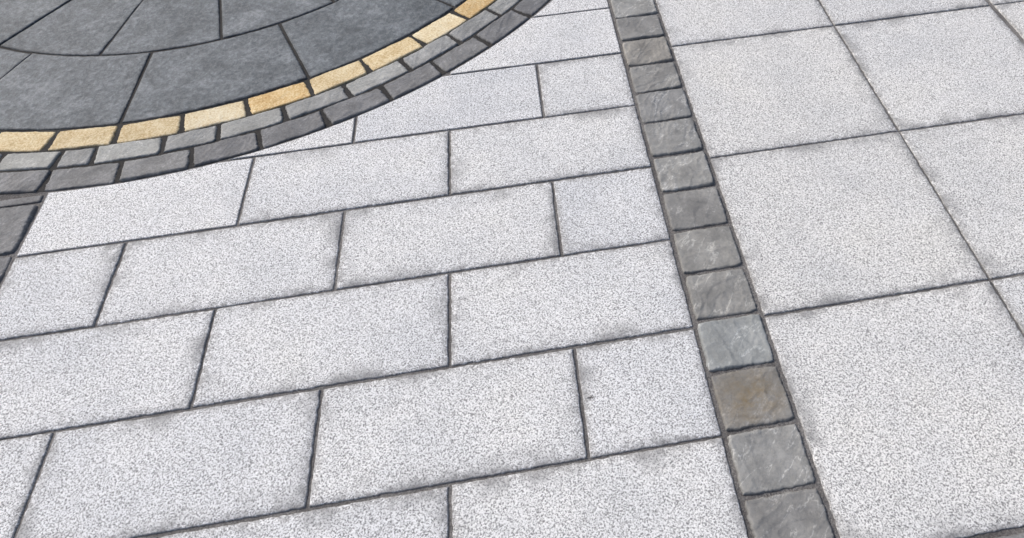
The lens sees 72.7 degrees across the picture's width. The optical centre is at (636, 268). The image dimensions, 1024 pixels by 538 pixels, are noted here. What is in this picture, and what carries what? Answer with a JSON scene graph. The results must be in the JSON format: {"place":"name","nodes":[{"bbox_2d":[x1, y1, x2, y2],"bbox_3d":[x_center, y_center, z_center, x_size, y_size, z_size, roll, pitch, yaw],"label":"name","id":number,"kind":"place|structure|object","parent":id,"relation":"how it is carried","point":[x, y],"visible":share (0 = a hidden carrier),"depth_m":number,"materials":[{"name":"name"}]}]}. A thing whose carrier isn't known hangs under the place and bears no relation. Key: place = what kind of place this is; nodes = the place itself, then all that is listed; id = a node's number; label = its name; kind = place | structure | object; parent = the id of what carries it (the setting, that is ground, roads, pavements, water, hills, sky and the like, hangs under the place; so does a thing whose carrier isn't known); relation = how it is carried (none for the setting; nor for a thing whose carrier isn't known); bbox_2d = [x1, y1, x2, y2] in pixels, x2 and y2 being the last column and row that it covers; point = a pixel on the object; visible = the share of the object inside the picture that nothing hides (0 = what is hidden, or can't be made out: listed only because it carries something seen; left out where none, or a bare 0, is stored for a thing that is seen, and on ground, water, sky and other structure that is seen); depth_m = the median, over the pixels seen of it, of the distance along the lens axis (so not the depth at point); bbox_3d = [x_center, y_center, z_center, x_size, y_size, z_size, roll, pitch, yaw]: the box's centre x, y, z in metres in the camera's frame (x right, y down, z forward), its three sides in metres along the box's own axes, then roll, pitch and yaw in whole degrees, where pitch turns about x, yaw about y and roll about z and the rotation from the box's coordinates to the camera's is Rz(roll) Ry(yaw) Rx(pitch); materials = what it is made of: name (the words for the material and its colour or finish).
{"place":"outdoors","nodes":[
{"label":"outdoors","id":0,"kind":"place"},
{"bbox_2d":[0,0,1023,537],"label":"ground","id":1,"kind":"structure","parent":0,"point":[816,484],"depth_m":1.79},
{"bbox_2d":[0,257,11,281],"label":"border sett","id":2,"kind":"object","parent":1,"relation":"on","point":[5,263],"visible":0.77,"depth_m":1.94,"materials":[{"name":"grey stone"}]},
{"bbox_2d":[0,48,30,78],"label":"limestone segment","id":3,"kind":"object","parent":1,"relation":"on","point":[10,60],"visible":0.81,"depth_m":2.56,"materials":[{"name":"grey stone"}]},
{"bbox_2d":[0,205,37,255],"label":"border sett","id":4,"kind":"object","parent":1,"relation":"on","point":[15,223],"visible":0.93,"depth_m":2.03,"materials":[{"name":"grey stone"}]},
{"bbox_2d":[0,195,42,207],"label":"border sett","id":5,"kind":"object","parent":1,"relation":"on","point":[20,201],"visible":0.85,"depth_m":2.10,"materials":[{"name":"grey stone"}]},
{"bbox_2d":[0,433,52,537],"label":"granite paver","id":6,"kind":"object","parent":1,"relation":"on","point":[21,460],"visible":0.83,"depth_m":1.56,"materials":[{"name":"grey stone"}]},
{"bbox_2d":[0,132,55,151],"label":"golden sett","id":7,"kind":"object","parent":1,"relation":"on","point":[22,141],"visible":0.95,"depth_m":2.27,"materials":[{"name":"stone"}]},
{"bbox_2d":[0,152,60,170],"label":"grey ring sett","id":8,"kind":"object","parent":1,"relation":"on","point":[28,161],"visible":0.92,"depth_m":2.21,"materials":[{"name":"stone"}]},
{"bbox_2d":[0,0,69,44],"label":"limestone segment","id":9,"kind":"object","parent":1,"relation":"on","point":[17,17],"visible":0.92,"depth_m":2.75,"materials":[{"name":"grey stone"}]},
{"bbox_2d":[0,243,124,339],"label":"granite paver","id":10,"kind":"object","parent":1,"relation":"on","point":[53,292],"visible":0.89,"depth_m":1.88,"materials":[{"name":"grey stone"}]},
{"bbox_2d":[1,0,142,55],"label":"limestone segment","id":11,"kind":"object","parent":1,"relation":"on","point":[82,28],"visible":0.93,"depth_m":2.67,"materials":[{"name":"grey stone"}]},
{"bbox_2d":[0,53,149,129],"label":"limestone segment","id":12,"kind":"object","parent":1,"relation":"on","point":[43,92],"visible":0.97,"depth_m":2.43,"materials":[{"name":"grey stone"}]},
{"bbox_2d":[57,148,95,167],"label":"grey ring sett","id":13,"kind":"object","parent":1,"relation":"on","point":[69,158],"visible":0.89,"depth_m":2.21,"materials":[{"name":"stone"}]},
{"bbox_2d":[45,163,119,191],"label":"charcoal ring sett","id":14,"kind":"object","parent":1,"relation":"on","point":[83,177],"visible":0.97,"depth_m":2.15,"materials":[{"name":"stone"}]},
{"bbox_2d":[48,126,117,150],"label":"golden sett","id":15,"kind":"object","parent":1,"relation":"on","point":[87,137],"visible":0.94,"depth_m":2.27,"materials":[{"name":"stone"}]},
{"bbox_2d":[0,310,214,439],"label":"granite paver","id":16,"kind":"object","parent":1,"relation":"on","point":[61,381],"visible":0.9,"depth_m":1.71,"materials":[{"name":"grey stone"}]},
{"bbox_2d":[94,138,161,163],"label":"grey ring sett","id":17,"kind":"object","parent":1,"relation":"on","point":[125,150],"visible":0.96,"depth_m":2.22,"materials":[{"name":"stone"}]},
{"bbox_2d":[17,158,252,256],"bbox_3d":[-1.511,-0.185,2.091,0.612,0.040,0.292,-9,53,-4],"label":"granite paver","id":18,"kind":"object","parent":1,"relation":"on","point":[208,197],"visible":0.84,"depth_m":2.06,"materials":[{"name":"grey stone"}]},
{"bbox_2d":[117,116,180,143],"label":"golden sett","id":19,"kind":"object","parent":1,"relation":"on","point":[159,127],"visible":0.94,"depth_m":2.29,"materials":[{"name":"stone"}]},
{"bbox_2d":[102,0,219,54],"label":"limestone segment","id":20,"kind":"object","parent":1,"relation":"on","point":[153,25],"visible":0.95,"depth_m":2.66,"materials":[{"name":"grey stone"}]},
{"bbox_2d":[16,390,319,537],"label":"granite paver","id":21,"kind":"object","parent":1,"relation":"on","point":[136,478],"visible":0.93,"depth_m":1.55,"materials":[{"name":"grey stone"}]},
{"bbox_2d":[122,25,306,122],"bbox_3d":[-1.532,-0.714,2.499,0.612,0.050,0.432,-18,54,-11],"label":"limestone segment","id":22,"kind":"object","parent":1,"relation":"on","point":[204,76],"visible":0.98,"depth_m":2.46,"materials":[{"name":"grey stone"}]},
{"bbox_2d":[184,101,245,131],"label":"golden sett","id":23,"kind":"object","parent":1,"relation":"on","point":[213,116],"visible":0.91,"depth_m":2.32,"materials":[{"name":"beige stone"}]},
{"bbox_2d":[97,212,342,325],"bbox_3d":[-1.155,0.001,1.933,0.619,0.041,0.296,-9,53,-4],"label":"granite paver","id":24,"kind":"object","parent":1,"relation":"on","point":[185,273],"visible":0.9,"depth_m":1.91,"materials":[{"name":"grey stone"}]},
{"bbox_2d":[194,133,258,166],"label":"charcoal ring sett","id":25,"kind":"object","parent":1,"relation":"on","point":[226,149],"visible":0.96,"depth_m":2.21,"materials":[{"name":"stone"}]},
{"bbox_2d":[220,108,283,139],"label":"grey ring sett","id":26,"kind":"object","parent":1,"relation":"on","point":[251,123],"visible":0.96,"depth_m":2.29,"materials":[{"name":"stone"}]},
{"bbox_2d":[0,0,549,193],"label":"ground circle","id":27,"kind":"object","parent":1,"relation":"on","point":[350,95],"visible":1,"depth_m":2.36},
{"bbox_2d":[0,170,50,193],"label":"charcoal ring sett","id":28,"kind":"object","parent":27,"relation":"on","point":[21,182],"visible":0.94,"depth_m":2.15,"materials":[{"name":"stone"}]},
{"bbox_2d":[119,150,189,181],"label":"charcoal ring sett","id":29,"kind":"object","parent":27,"relation":"on","point":[155,165],"visible":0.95,"depth_m":2.17,"materials":[{"name":"stone"}]},
{"bbox_2d":[164,126,216,152],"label":"grey ring sett","id":30,"kind":"object","parent":27,"relation":"on","point":[192,138],"visible":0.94,"depth_m":2.25,"materials":[{"name":"stone"}]},
{"bbox_2d":[323,89,388,124],"bbox_3d":[-0.961,-0.549,2.348,0.208,0.052,0.100,-30,57,-19],"label":"charcoal ring sett","id":31,"kind":"object","parent":27,"relation":"on","point":[340,112],"visible":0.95,"depth_m":2.32,"materials":[{"name":"stone"}]},
{"bbox_2d":[384,63,440,99],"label":"charcoal ring sett","id":32,"kind":"object","parent":27,"relation":"on","point":[407,83],"visible":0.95,"depth_m":2.40,"materials":[{"name":"stone"}]},
{"bbox_2d":[514,0,548,14],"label":"charcoal ring sett","id":33,"kind":"object","parent":27,"relation":"on","point":[530,7],"visible":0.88,"depth_m":2.67,"materials":[{"name":"stone"}]},
{"bbox_2d":[221,0,332,38],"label":"limestone segment","id":34,"kind":"object","parent":1,"relation":"on","point":[239,17],"visible":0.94,"depth_m":2.71,"materials":[{"name":"grey stone"}]},
{"bbox_2d":[248,82,310,114],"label":"golden sett","id":35,"kind":"object","parent":1,"relation":"on","point":[278,98],"visible":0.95,"depth_m":2.37,"materials":[{"name":"stone"}]},
{"bbox_2d":[230,118,354,159],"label":"granite paver","id":36,"kind":"object","parent":1,"relation":"on","point":[339,134],"visible":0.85,"depth_m":2.22,"materials":[{"name":"grey stone"}]},
{"bbox_2d":[261,111,324,147],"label":"charcoal ring sett","id":37,"kind":"object","parent":1,"relation":"on","point":[290,130],"visible":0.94,"depth_m":2.26,"materials":[{"name":"stone"}]},
{"bbox_2d":[161,487,448,537],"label":"granite paver","id":38,"kind":"object","parent":1,"relation":"on","point":[423,514],"visible":0.98,"depth_m":1.47,"materials":[{"name":"grey stone"}]},
{"bbox_2d":[285,86,347,118],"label":"grey ring sett","id":39,"kind":"object","parent":1,"relation":"on","point":[314,103],"visible":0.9,"depth_m":2.34,"materials":[{"name":"stone"}]},
{"bbox_2d":[193,274,448,406],"bbox_3d":[-0.798,0.185,1.776,0.618,0.040,0.295,-9,53,-4],"label":"granite paver","id":40,"kind":"object","parent":1,"relation":"on","point":[256,350],"visible":0.91,"depth_m":1.75,"materials":[{"name":"grey stone"}]},
{"bbox_2d":[310,61,366,94],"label":"golden sett","id":41,"kind":"object","parent":1,"relation":"on","point":[329,80],"visible":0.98,"depth_m":2.43,"materials":[{"name":"stone"}]},
{"bbox_2d":[239,131,448,224],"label":"granite paver","id":42,"kind":"object","parent":1,"relation":"on","point":[331,179],"visible":0.88,"depth_m":2.12,"materials":[{"name":"grey stone"}]},
{"bbox_2d":[282,0,452,76],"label":"limestone segment","id":43,"kind":"object","parent":1,"relation":"on","point":[337,34],"visible":0.95,"depth_m":2.62,"materials":[{"name":"grey stone"}]},
{"bbox_2d":[346,61,407,95],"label":"grey ring sett","id":44,"kind":"object","parent":1,"relation":"on","point":[385,74],"visible":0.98,"depth_m":2.42,"materials":[{"name":"stone"}]},
{"bbox_2d":[362,37,422,70],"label":"golden sett","id":45,"kind":"object","parent":1,"relation":"on","point":[388,55],"visible":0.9,"depth_m":2.51,"materials":[{"name":"stone"}]},
{"bbox_2d":[403,36,457,68],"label":"grey ring sett","id":46,"kind":"object","parent":1,"relation":"on","point":[432,50],"visible":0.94,"depth_m":2.50,"materials":[{"name":"stone"}]},
{"bbox_2d":[412,13,466,43],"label":"golden sett","id":47,"kind":"object","parent":1,"relation":"on","point":[437,29],"visible":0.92,"depth_m":2.60,"materials":[{"name":"beige stone"}]},
{"bbox_2d":[309,349,586,506],"bbox_3d":[-0.440,0.372,1.618,0.617,0.040,0.296,-9,53,-4],"label":"granite paver","id":48,"kind":"object","parent":1,"relation":"on","point":[380,437],"visible":0.94,"depth_m":1.59,"materials":[{"name":"grey stone"}]},
{"bbox_2d":[336,182,559,289],"bbox_3d":[-0.541,-0.095,1.982,0.618,0.040,0.295,-9,53,-4],"label":"granite paver","id":49,"kind":"object","parent":1,"relation":"on","point":[403,241],"visible":0.91,"depth_m":1.96,"materials":[{"name":"grey stone"}]},
{"bbox_2d":[355,65,541,142],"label":"granite paver","id":50,"kind":"object","parent":1,"relation":"on","point":[466,100],"visible":0.81,"depth_m":2.31,"materials":[{"name":"grey stone"}]},
{"bbox_2d":[439,0,464,6],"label":"limestone segment","id":51,"kind":"object","parent":1,"relation":"on","point":[455,3],"visible":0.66,"depth_m":2.71,"materials":[{"name":"grey stone"}]},
{"bbox_2d":[433,38,487,71],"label":"charcoal ring sett","id":52,"kind":"object","parent":1,"relation":"on","point":[459,55],"visible":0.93,"depth_m":2.49,"materials":[{"name":"stone"}]},
{"bbox_2d":[449,10,498,41],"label":"grey ring sett","id":53,"kind":"object","parent":1,"relation":"on","point":[471,27],"visible":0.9,"depth_m":2.60,"materials":[{"name":"stone"}]},
{"bbox_2d":[454,0,495,18],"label":"golden sett","id":54,"kind":"object","parent":1,"relation":"on","point":[470,9],"visible":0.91,"depth_m":2.68,"materials":[{"name":"stone"}]},
{"bbox_2d":[476,10,528,43],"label":"charcoal ring sett","id":55,"kind":"object","parent":1,"relation":"on","point":[500,28],"visible":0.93,"depth_m":2.59,"materials":[{"name":"stone"}]},
{"bbox_2d":[488,0,519,14],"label":"grey ring sett","id":56,"kind":"object","parent":1,"relation":"on","point":[501,7],"visible":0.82,"depth_m":2.68,"materials":[{"name":"stone"}]},
{"bbox_2d":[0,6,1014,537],"bbox_3d":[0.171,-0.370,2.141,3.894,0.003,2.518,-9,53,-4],"label":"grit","id":57,"kind":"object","parent":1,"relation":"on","point":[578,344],"visible":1,"depth_m":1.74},
{"bbox_2d":[451,9,620,74],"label":"granite paver","id":58,"kind":"object","parent":1,"relation":"on","point":[555,38],"visible":0.86,"depth_m":2.52,"materials":[{"name":"grey stone"}]},
{"bbox_2d":[450,106,650,194],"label":"granite paver","id":59,"kind":"object","parent":1,"relation":"on","point":[535,151],"visible":0.94,"depth_m":2.16,"materials":[{"name":"grey stone"}]},
{"bbox_2d":[534,0,608,16],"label":"granite paver","id":60,"kind":"object","parent":1,"relation":"on","point":[554,7],"visible":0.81,"depth_m":2.66,"materials":[{"name":"grey stone"}]},
{"bbox_2d":[451,241,692,365],"bbox_3d":[-0.183,0.091,1.825,0.617,0.040,0.295,-9,53,-4],"label":"granite paver","id":61,"kind":"object","parent":1,"relation":"on","point":[554,303],"visible":0.94,"depth_m":1.80,"materials":[{"name":"grey stone"}]},
{"bbox_2d":[538,54,634,116],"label":"granite paver","id":62,"kind":"object","parent":1,"relation":"on","point":[585,85],"visible":0.94,"depth_m":2.36,"materials":[{"name":"grey stone"}]},
{"bbox_2d":[451,438,747,537],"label":"granite paver","id":63,"kind":"object","parent":1,"relation":"on","point":[670,492],"visible":1,"depth_m":1.48,"materials":[{"name":"grey stone"}]},
{"bbox_2d":[554,168,669,254],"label":"granite paver","id":64,"kind":"object","parent":1,"relation":"on","point":[605,211],"visible":0.98,"depth_m":2.00,"materials":[{"name":"grey stone"}]},
{"bbox_2d":[610,0,657,18],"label":"sandstone sett","id":65,"kind":"object","parent":1,"relation":"on","point":[628,8],"visible":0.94,"depth_m":2.64,"materials":[{"name":"grey stone"}]},
{"bbox_2d":[616,15,663,40],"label":"sandstone sett","id":66,"kind":"object","parent":1,"relation":"on","point":[635,28],"visible":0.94,"depth_m":2.55,"materials":[{"name":"grey stone"}]},
{"bbox_2d":[622,36,672,66],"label":"sandstone sett","id":67,"kind":"object","parent":1,"relation":"on","point":[646,51],"visible":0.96,"depth_m":2.46,"materials":[{"name":"grey stone"}]},
{"bbox_2d":[576,330,720,457],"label":"granite paver","id":68,"kind":"object","parent":1,"relation":"on","point":[651,391],"visible":0.95,"depth_m":1.63,"materials":[{"name":"grey stone"}]},
{"bbox_2d":[629,62,681,93],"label":"sandstone sett","id":69,"kind":"object","parent":1,"relation":"on","point":[653,78],"visible":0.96,"depth_m":2.37,"materials":[{"name":"grey stone"}]},
{"bbox_2d":[636,88,691,122],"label":"sandstone sett","id":70,"kind":"object","parent":1,"relation":"on","point":[661,106],"visible":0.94,"depth_m":2.27,"materials":[{"name":"grey stone"}]},
{"bbox_2d":[644,118,701,156],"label":"sandstone sett","id":71,"kind":"object","parent":1,"relation":"on","point":[678,136],"visible":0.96,"depth_m":2.18,"materials":[{"name":"grey stone"}]},
{"bbox_2d":[654,151,713,191],"bbox_3d":[0.143,-0.288,2.103,0.167,0.053,0.152,-9,53,-4],"label":"sandstone sett","id":72,"kind":"object","parent":1,"relation":"on","point":[684,172],"visible":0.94,"depth_m":2.08,"materials":[{"name":"grey stone"}]},
{"bbox_2d":[663,187,726,230],"bbox_3d":[0.170,-0.167,2.008,0.170,0.052,0.149,-9,53,-4],"label":"sandstone sett","id":73,"kind":"object","parent":1,"relation":"on","point":[693,209],"visible":0.93,"depth_m":1.99,"materials":[{"name":"grey stone"}]},
{"bbox_2d":[674,226,740,273],"bbox_3d":[0.196,-0.044,1.914,0.170,0.050,0.151,-9,53,-4],"label":"sandstone sett","id":74,"kind":"object","parent":1,"relation":"on","point":[707,249],"visible":0.95,"depth_m":1.89,"materials":[{"name":"grey stone"}]},
{"bbox_2d":[686,269,756,319],"bbox_3d":[0.222,0.076,1.820,0.167,0.050,0.147,-9,53,-4],"label":"sandstone sett","id":75,"kind":"object","parent":1,"relation":"on","point":[720,294],"visible":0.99,"depth_m":1.80,"materials":[{"name":"grey stone"}]},
{"bbox_2d":[697,314,773,371],"bbox_3d":[0.246,0.195,1.727,0.171,0.052,0.147,-9,53,-4],"label":"sandstone sett","id":76,"kind":"object","parent":1,"relation":"on","point":[734,343],"visible":0.95,"depth_m":1.71,"materials":[{"name":"grey stone"}]},
{"bbox_2d":[656,0,832,46],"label":"square granite paver","id":77,"kind":"object","parent":1,"relation":"on","point":[685,22],"visible":0.85,"depth_m":2.58,"materials":[{"name":"grey stone"}]},
{"bbox_2d":[711,367,793,430],"bbox_3d":[0.273,0.315,1.634,0.171,0.050,0.153,-9,53,-4],"label":"sandstone sett","id":78,"kind":"object","parent":1,"relation":"on","point":[750,397],"visible":0.96,"depth_m":1.61,"materials":[{"name":"brown stone"}]},
{"bbox_2d":[727,424,814,495],"bbox_3d":[0.299,0.436,1.540,0.170,0.050,0.147,-9,53,-4],"label":"sandstone sett","id":79,"kind":"object","parent":1,"relation":"on","point":[767,460],"visible":0.98,"depth_m":1.52,"materials":[{"name":"grey stone"}]},
{"bbox_2d":[672,26,896,157],"bbox_3d":[0.480,-0.613,2.342,0.616,0.040,0.596,-9,53,-4],"label":"square granite paver","id":80,"kind":"object","parent":1,"relation":"on","point":[772,91],"visible":0.91,"depth_m":2.30,"materials":[{"name":"grey stone"}]},
{"bbox_2d":[745,488,833,537],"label":"sandstone sett","id":81,"kind":"object","parent":1,"relation":"on","point":[799,514],"visible":0.99,"depth_m":1.44,"materials":[{"name":"grey stone"}]},
{"bbox_2d":[710,132,987,314],"bbox_3d":[0.580,-0.147,1.978,0.615,0.041,0.597,-9,53,-4],"label":"square granite paver","id":82,"kind":"object","parent":1,"relation":"on","point":[837,222],"visible":0.93,"depth_m":1.94,"materials":[{"name":"grey stone"}]},
{"bbox_2d":[765,281,1023,537],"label":"square granite paver","id":83,"kind":"object","parent":1,"relation":"on","point":[885,392],"visible":0.98,"depth_m":1.59,"materials":[{"name":"grey stone"}]},
{"bbox_2d":[820,0,988,24],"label":"square granite paver","id":84,"kind":"object","parent":1,"relation":"on","point":[840,12],"visible":0.76,"depth_m":2.58,"materials":[{"name":"grey stone"}]},
{"bbox_2d":[836,6,1023,130],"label":"square granite paver","id":85,"kind":"object","parent":1,"relation":"on","point":[920,71],"visible":0.94,"depth_m":2.37,"materials":[{"name":"grey stone"}]},
{"bbox_2d":[900,115,1023,278],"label":"square granite paver","id":86,"kind":"object","parent":1,"relation":"on","point":[974,172],"visible":0.93,"depth_m":2.03,"materials":[{"name":"grey stone"}]},
{"bbox_2d":[989,0,1023,4],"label":"square granite paver","id":87,"kind":"object","parent":1,"relation":"on","point":[995,2],"visible":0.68,"depth_m":2.59,"materials":[{"name":"grey stone"}]},
{"bbox_2d":[992,275,1023,332],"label":"square granite paver","id":88,"kind":"object","parent":1,"relation":"on","point":[1011,291],"visible":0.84,"depth_m":1.77,"materials":[{"name":"grey stone"}]},
{"bbox_2d":[994,2,1023,38],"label":"square granite paver","id":89,"kind":"object","parent":1,"relation":"on","point":[1012,14],"visible":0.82,"depth_m":2.54,"materials":[{"name":"grey stone"}]},
{"bbox_2d":[996,532,1023,537],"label":"border sett","id":90,"kind":"object","parent":1,"relation":"on","point":[1019,535],"visible":1,"depth_m":1.41,"materials":[{"name":"grey stone"}]}
]}

